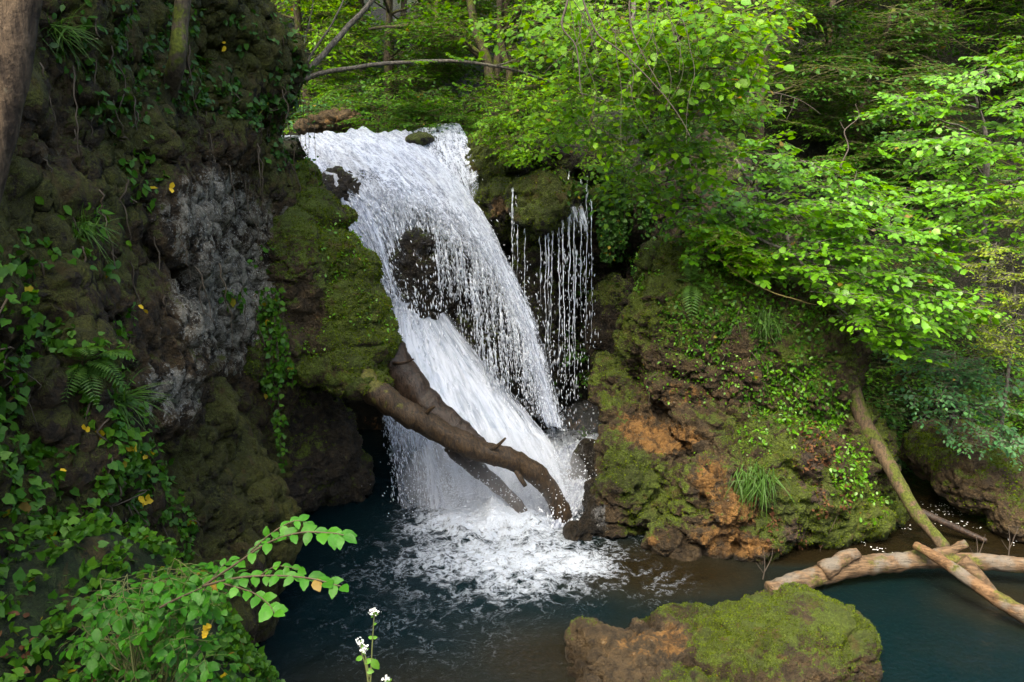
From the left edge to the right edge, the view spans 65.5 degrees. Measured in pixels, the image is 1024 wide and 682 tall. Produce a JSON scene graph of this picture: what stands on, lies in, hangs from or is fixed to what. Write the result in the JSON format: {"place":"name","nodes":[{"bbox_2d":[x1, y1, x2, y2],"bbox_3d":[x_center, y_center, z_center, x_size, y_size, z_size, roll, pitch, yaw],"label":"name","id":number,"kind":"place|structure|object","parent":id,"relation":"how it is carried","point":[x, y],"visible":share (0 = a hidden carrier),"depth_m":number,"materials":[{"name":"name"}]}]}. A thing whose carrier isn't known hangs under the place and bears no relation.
{"place":"outdoors","nodes":[
{"label":"outdoors","id":0,"kind":"place"},
{"bbox_2d":[0,0,309,650],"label":"cliff","id":1,"kind":"structure","parent":0,"point":[214,432],"depth_m":8.47,"materials":[{"name":"stone"}]},
{"bbox_2d":[0,0,42,204],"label":"tree","id":2,"kind":"object","parent":1,"relation":"on","point":[19,21],"visible":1,"depth_m":2.86,"materials":[{"name":"brown plant"}]},
{"bbox_2d":[40,0,110,81],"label":"grass tuft","id":3,"kind":"object","parent":1,"relation":"on","point":[60,34],"visible":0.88,"depth_m":6.71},
{"bbox_2d":[0,226,159,521],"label":"ivy","id":4,"kind":"object","parent":1,"relation":"attached to","point":[36,447],"visible":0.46,"depth_m":5.62,"materials":[{"name":"green plant"}]},
{"bbox_2d":[35,196,131,284],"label":"creeping plant","id":5,"kind":"object","parent":1,"relation":"on","point":[68,210],"visible":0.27,"depth_m":6.79,"materials":[{"name":"green plant"}]},
{"bbox_2d":[60,345,137,408],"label":"fern","id":6,"kind":"object","parent":1,"relation":"attached to","point":[78,353],"visible":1,"depth_m":5.91,"materials":[{"name":"green plant"}]},
{"bbox_2d":[72,202,125,263],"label":"grass tuft","id":7,"kind":"object","parent":1,"relation":"on","point":[83,225],"visible":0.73,"depth_m":6.51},
{"bbox_2d":[0,430,199,566],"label":"ivy","id":8,"kind":"object","parent":1,"relation":"attached to","point":[108,480],"visible":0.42,"depth_m":6.32,"materials":[{"name":"green plant"}]},
{"bbox_2d":[40,0,223,140],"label":"ivy","id":9,"kind":"object","parent":1,"relation":"attached to","point":[117,35],"visible":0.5,"depth_m":8.09,"materials":[{"name":"green plant"}]},
{"bbox_2d":[114,135,168,213],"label":"ivy","id":10,"kind":"object","parent":1,"relation":"attached to","point":[134,174],"visible":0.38,"depth_m":8.25,"materials":[{"name":"green plant"}]},
{"bbox_2d":[112,367,177,440],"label":"grass tuft","id":11,"kind":"object","parent":1,"relation":"on","point":[124,399],"visible":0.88,"depth_m":6.46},
{"bbox_2d":[38,45,300,385],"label":"hanging roots","id":12,"kind":"object","parent":1,"relation":"hanging from","point":[100,191],"visible":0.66,"depth_m":8.49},
{"bbox_2d":[163,0,190,100],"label":"tree","id":13,"kind":"object","parent":1,"relation":"attached to","point":[175,66],"visible":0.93,"depth_m":8.84,"materials":[{"name":"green plant"}]},
{"bbox_2d":[187,9,315,172],"bbox_3d":[-4.199,-4.117,12.897,1.926,2.873,5.665,-5,13,-20],"label":"ivy","id":14,"kind":"object","parent":1,"relation":"attached to","point":[291,100],"visible":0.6,"depth_m":12.05,"materials":[{"name":"green plant"}]},
{"bbox_2d":[293,96,320,187],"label":"hanging ivy","id":15,"kind":"object","parent":1,"relation":"hanging from","point":[307,158],"visible":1,"depth_m":13.43,"materials":[{"name":"green plant"}]},
{"bbox_2d":[243,158,402,400],"bbox_3d":[-3.367,-1.103,13.640,2.919,3.999,3.048,0,12,0],"label":"mossy boulder","id":16,"kind":"object","parent":1,"relation":"attached to","point":[296,268],"visible":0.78,"depth_m":13.12,"materials":[{"name":"plant"}]},
{"bbox_2d":[253,287,296,472],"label":"hanging ivy","id":17,"kind":"object","parent":16,"relation":"hanging from","point":[280,343],"visible":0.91,"depth_m":12.52,"materials":[{"name":"green plant"}]},
{"bbox_2d":[300,208,396,357],"bbox_3d":[-2.842,-0.933,13.770,1.733,2.652,2.257,0,12,0],"label":"herb patch","id":18,"kind":"object","parent":16,"relation":"on","point":[328,257],"visible":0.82,"depth_m":13.44,"materials":[{"name":"green plant"}]},
{"bbox_2d":[304,0,375,75],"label":"leaning tree","id":19,"kind":"object","parent":1,"relation":"on","point":[325,52],"visible":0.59,"depth_m":14.11,"materials":[{"name":"grey plant"}]},
{"bbox_2d":[281,135,384,140],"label":"river","id":20,"kind":"structure","parent":0,"point":[286,137],"depth_m":19.83,"materials":[{"name":"liquid"}]},
{"bbox_2d":[293,107,368,134],"bbox_3d":[-4.662,-5.585,20.456,1.918,0.828,1.323,-5,13,-21],"label":"bare rock","id":21,"kind":"object","parent":20,"relation":"on","point":[331,117],"visible":0.66,"depth_m":19.96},
{"bbox_2d":[0,0,1023,681],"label":"ground","id":22,"kind":"structure","parent":0,"point":[70,560],"depth_m":18.90,"materials":[{"name":"plant"}]},
{"bbox_2d":[0,606,134,681],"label":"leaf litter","id":23,"kind":"object","parent":22,"relation":"on","point":[21,647],"visible":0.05,"depth_m":4.55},
{"bbox_2d":[0,512,285,681],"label":"ground cover","id":24,"kind":"object","parent":22,"relation":"on","point":[258,663],"visible":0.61,"depth_m":5.23,"materials":[{"name":"green plant"}]},
{"bbox_2d":[56,558,246,681],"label":"shrub","id":25,"kind":"object","parent":24,"relation":"on","point":[166,647],"visible":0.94,"depth_m":4.05,"materials":[{"name":"green plant"}]},
{"bbox_2d":[159,514,356,621],"bbox_3d":[-1.068,0.982,3.304,1.284,0.676,0.329,11,17,43],"label":"leafy branch","id":26,"kind":"object","parent":22,"relation":"on","point":[336,537],"visible":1,"depth_m":3.16,"materials":[{"name":"green plant"}]},
{"bbox_2d":[273,0,381,123],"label":"broadleaf tree","id":27,"kind":"object","parent":22,"relation":"on","point":[353,11],"visible":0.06,"depth_m":26.00,"materials":[{"name":"green plant"}]},
{"bbox_2d":[271,0,384,141],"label":"broadleaf tree","id":28,"kind":"object","parent":22,"relation":"on","point":[315,37],"visible":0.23,"depth_m":22.00,"materials":[{"name":"green plant"}]},
{"bbox_2d":[282,386,375,514],"bbox_3d":[-3.658,1.922,14.611,2.182,2.969,2.508,0,12,0],"label":"dark rock","id":29,"kind":"object","parent":22,"relation":"on","point":[331,459],"visible":0.45,"depth_m":14.10,"materials":[{"name":"stone"}]},
{"bbox_2d":[287,76,390,160],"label":"bush","id":30,"kind":"object","parent":22,"relation":"on","point":[316,110],"visible":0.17,"depth_m":20.71,"materials":[{"name":"green plant"}]},
{"bbox_2d":[289,0,441,131],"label":"broadleaf tree","id":31,"kind":"object","parent":22,"relation":"on","point":[365,54],"visible":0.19,"depth_m":26.82,"materials":[{"name":"green plant"}]},
{"bbox_2d":[301,64,435,136],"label":"bush","id":32,"kind":"object","parent":22,"relation":"on","point":[369,101],"visible":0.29,"depth_m":18.69,"materials":[{"name":"green plant"}]},
{"bbox_2d":[355,608,391,681],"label":"flower plant","id":33,"kind":"object","parent":22,"relation":"on","point":[374,663],"visible":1,"depth_m":3.00,"materials":[{"name":"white plant"}]},
{"bbox_2d":[307,0,476,128],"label":"broadleaf tree","id":34,"kind":"object","parent":22,"relation":"on","point":[396,17],"visible":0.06,"depth_m":30.40,"materials":[{"name":"green plant"}]},
{"bbox_2d":[298,0,496,132],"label":"broadleaf tree","id":35,"kind":"object","parent":22,"relation":"on","point":[389,73],"visible":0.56,"depth_m":20.70,"materials":[{"name":"green plant"}]},
{"bbox_2d":[366,81,479,142],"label":"bush","id":36,"kind":"object","parent":22,"relation":"on","point":[423,110],"visible":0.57,"depth_m":18.68,"materials":[{"name":"green plant"}]},
{"bbox_2d":[377,0,494,130],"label":"broadleaf tree","id":37,"kind":"object","parent":22,"relation":"on","point":[462,54],"visible":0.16,"depth_m":23.09,"materials":[{"name":"green plant"}]},
{"bbox_2d":[368,0,513,134],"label":"forked trunk","id":38,"kind":"object","parent":22,"relation":"on","point":[487,57],"visible":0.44,"depth_m":19.91,"materials":[{"name":"brown plant"}]},
{"bbox_2d":[393,0,596,135],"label":"broadleaf tree","id":39,"kind":"object","parent":22,"relation":"on","point":[439,34],"visible":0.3,"depth_m":19.16,"materials":[{"name":"green plant"}]},
{"bbox_2d":[456,0,628,135],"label":"broadleaf tree","id":40,"kind":"object","parent":22,"relation":"on","point":[515,47],"visible":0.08,"depth_m":25.21,"materials":[{"name":"green plant"}]},
{"bbox_2d":[465,0,628,131],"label":"broadleaf tree","id":41,"kind":"object","parent":22,"relation":"on","point":[518,40],"visible":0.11,"depth_m":20.97,"materials":[{"name":"green plant"}]},
{"bbox_2d":[322,129,775,445],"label":"rock wall","id":42,"kind":"structure","parent":22,"relation":"on","point":[541,210],"depth_m":16.95,"materials":[{"name":"stone"}]},
{"bbox_2d":[405,131,434,145],"bbox_3d":[-2.151,-4.245,17.785,0.675,0.868,1.023,5,13,20],"label":"mossy rock","id":43,"kind":"object","parent":42,"relation":"on","point":[422,138],"visible":0.55,"depth_m":17.70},
{"bbox_2d":[297,126,594,526],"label":"waterfall","id":44,"kind":"structure","parent":42,"relation":"on","point":[452,369],"depth_m":16.23,"materials":[{"name":"white liquid"}]},
{"bbox_2d":[414,123,484,268],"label":"waterfall","id":45,"kind":"structure","parent":42,"relation":"on","point":[448,135],"depth_m":17.66,"materials":[{"name":"white liquid"}]},
{"bbox_2d":[402,82,561,141],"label":"bush","id":46,"kind":"object","parent":42,"relation":"on","point":[472,116],"visible":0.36,"depth_m":18.46,"materials":[{"name":"green plant"}]},
{"bbox_2d":[507,175,598,449],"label":"waterfall","id":47,"kind":"structure","parent":42,"relation":"on","point":[582,213],"depth_m":16.12,"materials":[{"name":"liquid"}]},
{"bbox_2d":[550,249,634,388],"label":"bush","id":48,"kind":"object","parent":42,"relation":"on","point":[567,332],"visible":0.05,"depth_m":17.56,"materials":[{"name":"green plant"}]},
{"bbox_2d":[595,165,629,263],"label":"hanging ivy","id":49,"kind":"object","parent":42,"relation":"hanging from","point":[617,221],"visible":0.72,"depth_m":16.54,"materials":[{"name":"green plant"}]},
{"bbox_2d":[560,157,665,277],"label":"ivy","id":50,"kind":"object","parent":42,"relation":"attached to","point":[630,208],"visible":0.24,"depth_m":16.46,"materials":[{"name":"green plant"}]},
{"bbox_2d":[637,178,651,238],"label":"hanging ivy","id":51,"kind":"object","parent":42,"relation":"hanging from","point":[645,219],"visible":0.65,"depth_m":16.31,"materials":[{"name":"green plant"}]},
{"bbox_2d":[465,68,642,183],"bbox_3d":[0.756,-4.383,16.228,2.945,2.338,3.131,-7,14,-29],"label":"maple sapling","id":52,"kind":"object","parent":22,"relation":"on","point":[514,152],"visible":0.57,"depth_m":16.20,"materials":[{"name":"green plant"}]},
{"bbox_2d":[547,0,698,162],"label":"bare branch","id":53,"kind":"object","parent":22,"relation":"on","point":[570,38],"visible":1,"depth_m":8.59,"materials":[{"name":"wood"}]},
{"bbox_2d":[572,0,686,159],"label":"broadleaf tree","id":54,"kind":"object","parent":22,"relation":"on","point":[625,5],"visible":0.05,"depth_m":23.33,"materials":[{"name":"green plant"}]},
{"bbox_2d":[459,0,823,229],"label":"lime tree","id":55,"kind":"object","parent":22,"relation":"on","point":[661,142],"visible":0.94,"depth_m":11.89,"materials":[{"name":"green plant"}]},
{"bbox_2d":[305,33,622,106],"bbox_3d":[-0.888,-4.735,13.921,5.968,1.309,0.652,0,12,0],"label":"leaning branch","id":56,"kind":"object","parent":55,"relation":"attached to","point":[367,65],"visible":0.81,"depth_m":14.01,"materials":[{"name":"grey plant"}]},
{"bbox_2d":[586,1,742,160],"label":"broadleaf tree","id":57,"kind":"object","parent":22,"relation":"on","point":[672,31],"visible":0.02,"depth_m":19.57,"materials":[{"name":"green plant"}]},
{"bbox_2d":[587,233,910,564],"bbox_3d":[4.179,0.903,14.274,5.735,5.442,4.818,0,12,0],"label":"mossy mound","id":58,"kind":"object","parent":22,"relation":"on","point":[651,475],"visible":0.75,"depth_m":13.35,"materials":[{"name":"plant"}]},
{"bbox_2d":[671,263,715,322],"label":"fern","id":59,"kind":"object","parent":58,"relation":"on","point":[693,272],"visible":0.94,"depth_m":13.41,"materials":[{"name":"green plant"}]},
{"bbox_2d":[627,317,791,469],"bbox_3d":[3.784,1.106,14.358,3.401,3.466,3.845,0,12,0],"label":"herb patch","id":60,"kind":"object","parent":58,"relation":"on","point":[687,380],"visible":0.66,"depth_m":13.41,"materials":[{"name":"green plant"}]},
{"bbox_2d":[659,210,798,316],"bbox_3d":[3.608,-1.391,14.025,2.416,1.931,2.158,11,16,43],"label":"maple sapling","id":61,"kind":"object","parent":58,"relation":"on","point":[700,220],"visible":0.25,"depth_m":13.75,"materials":[{"name":"green plant"}]},
{"bbox_2d":[684,223,779,278],"bbox_3d":[3.622,-1.265,13.358,1.523,1.442,1.886,0,12,0],"label":"maple sapling","id":62,"kind":"object","parent":58,"relation":"on","point":[749,263],"visible":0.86,"depth_m":12.83,"materials":[{"name":"green plant"}]},
{"bbox_2d":[626,235,849,337],"bbox_3d":[4.281,-0.903,14.630,4.365,2.056,3.333,0,12,0],"label":"herb patch","id":63,"kind":"object","parent":58,"relation":"on","point":[708,275],"visible":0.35,"depth_m":13.60,"materials":[{"name":"green plant"}]},
{"bbox_2d":[658,283,849,444],"bbox_3d":[4.389,0.450,14.680,3.592,3.310,3.596,6,13,25],"label":"ivy","id":64,"kind":"object","parent":58,"relation":"attached to","point":[760,350],"visible":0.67,"depth_m":13.36,"materials":[{"name":"green plant"}]},
{"bbox_2d":[723,457,797,521],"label":"grass tuft","id":65,"kind":"object","parent":58,"relation":"on","point":[760,482],"visible":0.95,"depth_m":12.40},
{"bbox_2d":[720,290,814,351],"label":"grass tuft","id":66,"kind":"object","parent":58,"relation":"on","point":[769,320],"visible":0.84,"depth_m":13.14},
{"bbox_2d":[766,401,857,554],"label":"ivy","id":67,"kind":"object","parent":58,"relation":"attached to","point":[772,513],"visible":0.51,"depth_m":12.65,"materials":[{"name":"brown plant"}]},
{"bbox_2d":[737,354,892,524],"bbox_3d":[5.440,1.571,14.242,2.778,3.120,3.873,3,12,15],"label":"herb patch","id":68,"kind":"object","parent":58,"relation":"on","point":[833,416],"visible":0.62,"depth_m":13.26,"materials":[{"name":"green plant"}]},
{"bbox_2d":[848,369,949,547],"bbox_3d":[6.229,1.502,13.196,0.315,3.210,2.598,-6,14,-27],"label":"leaning log","id":69,"kind":"object","parent":58,"relation":"on","point":[881,451],"visible":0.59,"depth_m":13.19,"materials":[{"name":"wood"}]},
{"bbox_2d":[698,14,857,132],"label":"bush","id":70,"kind":"object","parent":22,"relation":"on","point":[773,90],"visible":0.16,"depth_m":22.01,"materials":[{"name":"green plant"}]},
{"bbox_2d":[675,0,898,186],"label":"broadleaf tree","id":71,"kind":"object","parent":22,"relation":"on","point":[827,88],"visible":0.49,"depth_m":19.80,"materials":[{"name":"green plant"}]},
{"bbox_2d":[654,129,1011,367],"bbox_3d":[4.917,-0.231,13.197,4.241,6.418,4.817,-5,13,-23],"label":"hazel shrub","id":72,"kind":"object","parent":22,"relation":"on","point":[814,209],"visible":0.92,"depth_m":12.65,"materials":[{"name":"green plant"}]},
{"bbox_2d":[718,202,872,344],"bbox_3d":[4.643,-1.125,13.075,2.605,2.293,0.279,5,13,21],"label":"leaning branch","id":73,"kind":"object","parent":72,"relation":"on","point":[745,227],"visible":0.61,"depth_m":13.08,"materials":[{"name":"brown plant"}]},
{"bbox_2d":[775,151,908,258],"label":"bush","id":74,"kind":"object","parent":22,"relation":"on","point":[838,160],"visible":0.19,"depth_m":18.73,"materials":[{"name":"green plant"}]},
{"bbox_2d":[749,0,959,147],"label":"broadleaf tree","id":75,"kind":"object","parent":22,"relation":"on","point":[833,4],"visible":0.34,"depth_m":21.55,"materials":[{"name":"green plant"}]},
{"bbox_2d":[784,57,972,191],"bbox_3d":[9.494,-5.582,20.709,4.896,3.533,3.607,0,12,0],"label":"bush","id":76,"kind":"object","parent":22,"relation":"on","point":[841,147],"visible":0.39,"depth_m":20.33,"materials":[{"name":"green plant"}]},
{"bbox_2d":[820,272,941,396],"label":"bush","id":77,"kind":"object","parent":22,"relation":"on","point":[894,368],"visible":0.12,"depth_m":16.76,"materials":[{"name":"green plant"}]},
{"bbox_2d":[798,236,970,353],"bbox_3d":[8.296,-1.132,18.395,4.632,2.576,3.485,-10,15,-38],"label":"bush","id":78,"kind":"object","parent":22,"relation":"on","point":[927,265],"visible":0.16,"depth_m":18.22,"materials":[{"name":"green plant"}]},
{"bbox_2d":[865,387,908,468],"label":"bush","id":79,"kind":"object","parent":22,"relation":"on","point":[899,461],"visible":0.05,"depth_m":16.44,"materials":[{"name":"green plant"}]},
{"bbox_2d":[802,0,990,210],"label":"broadleaf tree","id":80,"kind":"object","parent":22,"relation":"on","point":[902,28],"visible":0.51,"depth_m":19.96,"materials":[{"name":"green plant"}]},
{"bbox_2d":[862,352,959,471],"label":"bush","id":81,"kind":"object","parent":22,"relation":"on","point":[888,411],"visible":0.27,"depth_m":16.77,"materials":[{"name":"green plant"}]},
{"bbox_2d":[847,42,1023,359],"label":"hazel shrub","id":82,"kind":"object","parent":22,"relation":"on","point":[987,150],"visible":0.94,"depth_m":13.84,"materials":[{"name":"green plant"}]},
{"bbox_2d":[850,122,1023,228],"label":"bush","id":83,"kind":"object","parent":22,"relation":"on","point":[914,177],"visible":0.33,"depth_m":19.39,"materials":[{"name":"green plant"}]},
{"bbox_2d":[857,0,1023,109],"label":"bush","id":84,"kind":"object","parent":22,"relation":"on","point":[990,85],"visible":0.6,"depth_m":20.11,"materials":[{"name":"green plant"}]},
{"bbox_2d":[860,269,1023,398],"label":"bush","id":85,"kind":"object","parent":22,"relation":"on","point":[933,317],"visible":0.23,"depth_m":17.28,"materials":[{"name":"green plant"}]},
{"bbox_2d":[863,312,1023,423],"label":"bush","id":86,"kind":"object","parent":22,"relation":"on","point":[943,345],"visible":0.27,"depth_m":16.68,"materials":[{"name":"green plant"}]},
{"bbox_2d":[877,14,1023,164],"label":"bush","id":87,"kind":"object","parent":22,"relation":"on","point":[1002,82],"visible":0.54,"depth_m":19.01,"materials":[{"name":"green plant"}]},
{"bbox_2d":[882,324,1023,470],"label":"shrub","id":88,"kind":"object","parent":22,"relation":"on","point":[959,382],"visible":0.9,"depth_m":13.08,"materials":[{"name":"green plant"}]},
{"bbox_2d":[886,79,1023,184],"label":"bush","id":89,"kind":"object","parent":22,"relation":"on","point":[949,152],"visible":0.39,"depth_m":18.23,"materials":[{"name":"green plant"}]},
{"bbox_2d":[932,358,1023,444],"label":"bush","id":90,"kind":"object","parent":22,"relation":"on","point":[1020,403],"visible":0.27,"depth_m":16.31,"materials":[{"name":"green plant"}]},
{"bbox_2d":[933,0,1023,86],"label":"broadleaf tree","id":91,"kind":"object","parent":22,"relation":"on","point":[1012,31],"visible":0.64,"depth_m":20.31,"materials":[{"name":"green plant"}]},
{"bbox_2d":[945,194,1023,435],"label":"shrub","id":92,"kind":"object","parent":22,"relation":"on","point":[1006,337],"visible":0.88,"depth_m":12.66,"materials":[{"name":"green plant"}]},
{"bbox_2d":[950,146,1023,220],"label":"bush","id":93,"kind":"object","parent":22,"relation":"on","point":[1008,173],"visible":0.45,"depth_m":17.07,"materials":[{"name":"green plant"}]},
{"bbox_2d":[254,428,1023,681],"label":"water","id":94,"kind":"structure","parent":0,"point":[496,594],"depth_m":11.61,"materials":[{"name":"liquid"}]},
{"bbox_2d":[361,368,572,522],"bbox_3d":[-1.194,1.543,13.547,4.467,3.916,1.372,2,12,9],"label":"fallen log","id":95,"kind":"object","parent":94,"relation":"in","point":[385,399],"visible":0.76,"depth_m":13.22,"materials":[{"name":"wood"}]},
{"bbox_2d":[387,340,485,461],"bbox_3d":[-1.666,0.749,13.979,2.602,2.616,0.712,6,13,27],"label":"fallen log","id":96,"kind":"object","parent":95,"relation":"on","point":[411,381],"visible":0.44,"depth_m":13.80,"materials":[{"name":"wood"}]},
{"bbox_2d":[444,448,526,512],"bbox_3d":[-0.386,2.518,14.061,1.632,1.543,0.364,2,12,11],"label":"fallen log","id":97,"kind":"object","parent":94,"relation":"in","point":[495,484],"visible":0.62,"depth_m":13.96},
{"bbox_2d":[535,433,597,530],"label":"cascade","id":98,"kind":"object","parent":94,"relation":"on","point":[571,448],"visible":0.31,"depth_m":14.52,"materials":[{"name":"liquid"}]},
{"bbox_2d":[560,438,595,483],"bbox_3d":[1.303,2.269,15.002,1.086,0.886,0.706,0,12,0],"label":"wet rock","id":99,"kind":"object","parent":98,"relation":"on","point":[585,447],"visible":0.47,"depth_m":14.75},
{"bbox_2d":[562,477,611,540],"bbox_3d":[1.311,2.920,13.629,1.191,1.033,1.009,-7,14,-29],"label":"wet rock","id":100,"kind":"object","parent":94,"relation":"in","point":[589,524],"visible":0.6,"depth_m":13.30,"materials":[{"name":"stone"}]},
{"bbox_2d":[649,523,701,561],"bbox_3d":[2.625,3.273,12.860,0.850,0.630,0.735,0,12,0],"label":"wet rock","id":101,"kind":"object","parent":94,"relation":"in","point":[687,551],"visible":0.72,"depth_m":12.64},
{"bbox_2d":[564,582,883,681],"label":"foreground boulder","id":102,"kind":"object","parent":94,"relation":"in","point":[791,632],"visible":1,"depth_m":9.70,"materials":[{"name":"plant"}]},
{"bbox_2d":[764,540,1023,592],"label":"driftwood log","id":103,"kind":"object","parent":94,"relation":"on","point":[848,563],"visible":0.8,"depth_m":11.70,"materials":[{"name":"brown wood"}]},
{"bbox_2d":[921,508,986,542],"bbox_3d":[7.330,3.069,13.248,1.045,0.439,0.141,5,13,22],"label":"sunken log","id":104,"kind":"object","parent":94,"relation":"on","point":[947,524],"visible":0.82,"depth_m":13.22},
{"bbox_2d":[896,416,1023,542],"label":"mossy rock","id":105,"kind":"object","parent":94,"relation":"in","point":[992,490],"visible":0.81,"depth_m":13.67,"materials":[{"name":"stone"}]},
{"bbox_2d":[912,542,1023,623],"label":"driftwood log","id":106,"kind":"object","parent":94,"relation":"on","point":[1010,606],"visible":1,"depth_m":10.97,"materials":[{"name":"brown wood"}]},
{"bbox_2d":[956,555,997,590],"bbox_3d":[6.806,3.476,11.625,0.652,0.658,0.254,6,13,26],"label":"driftwood log","id":107,"kind":"object","parent":106,"relation":"attached to","point":[968,564],"visible":0.51,"depth_m":11.55,"materials":[{"name":"brown wood"}]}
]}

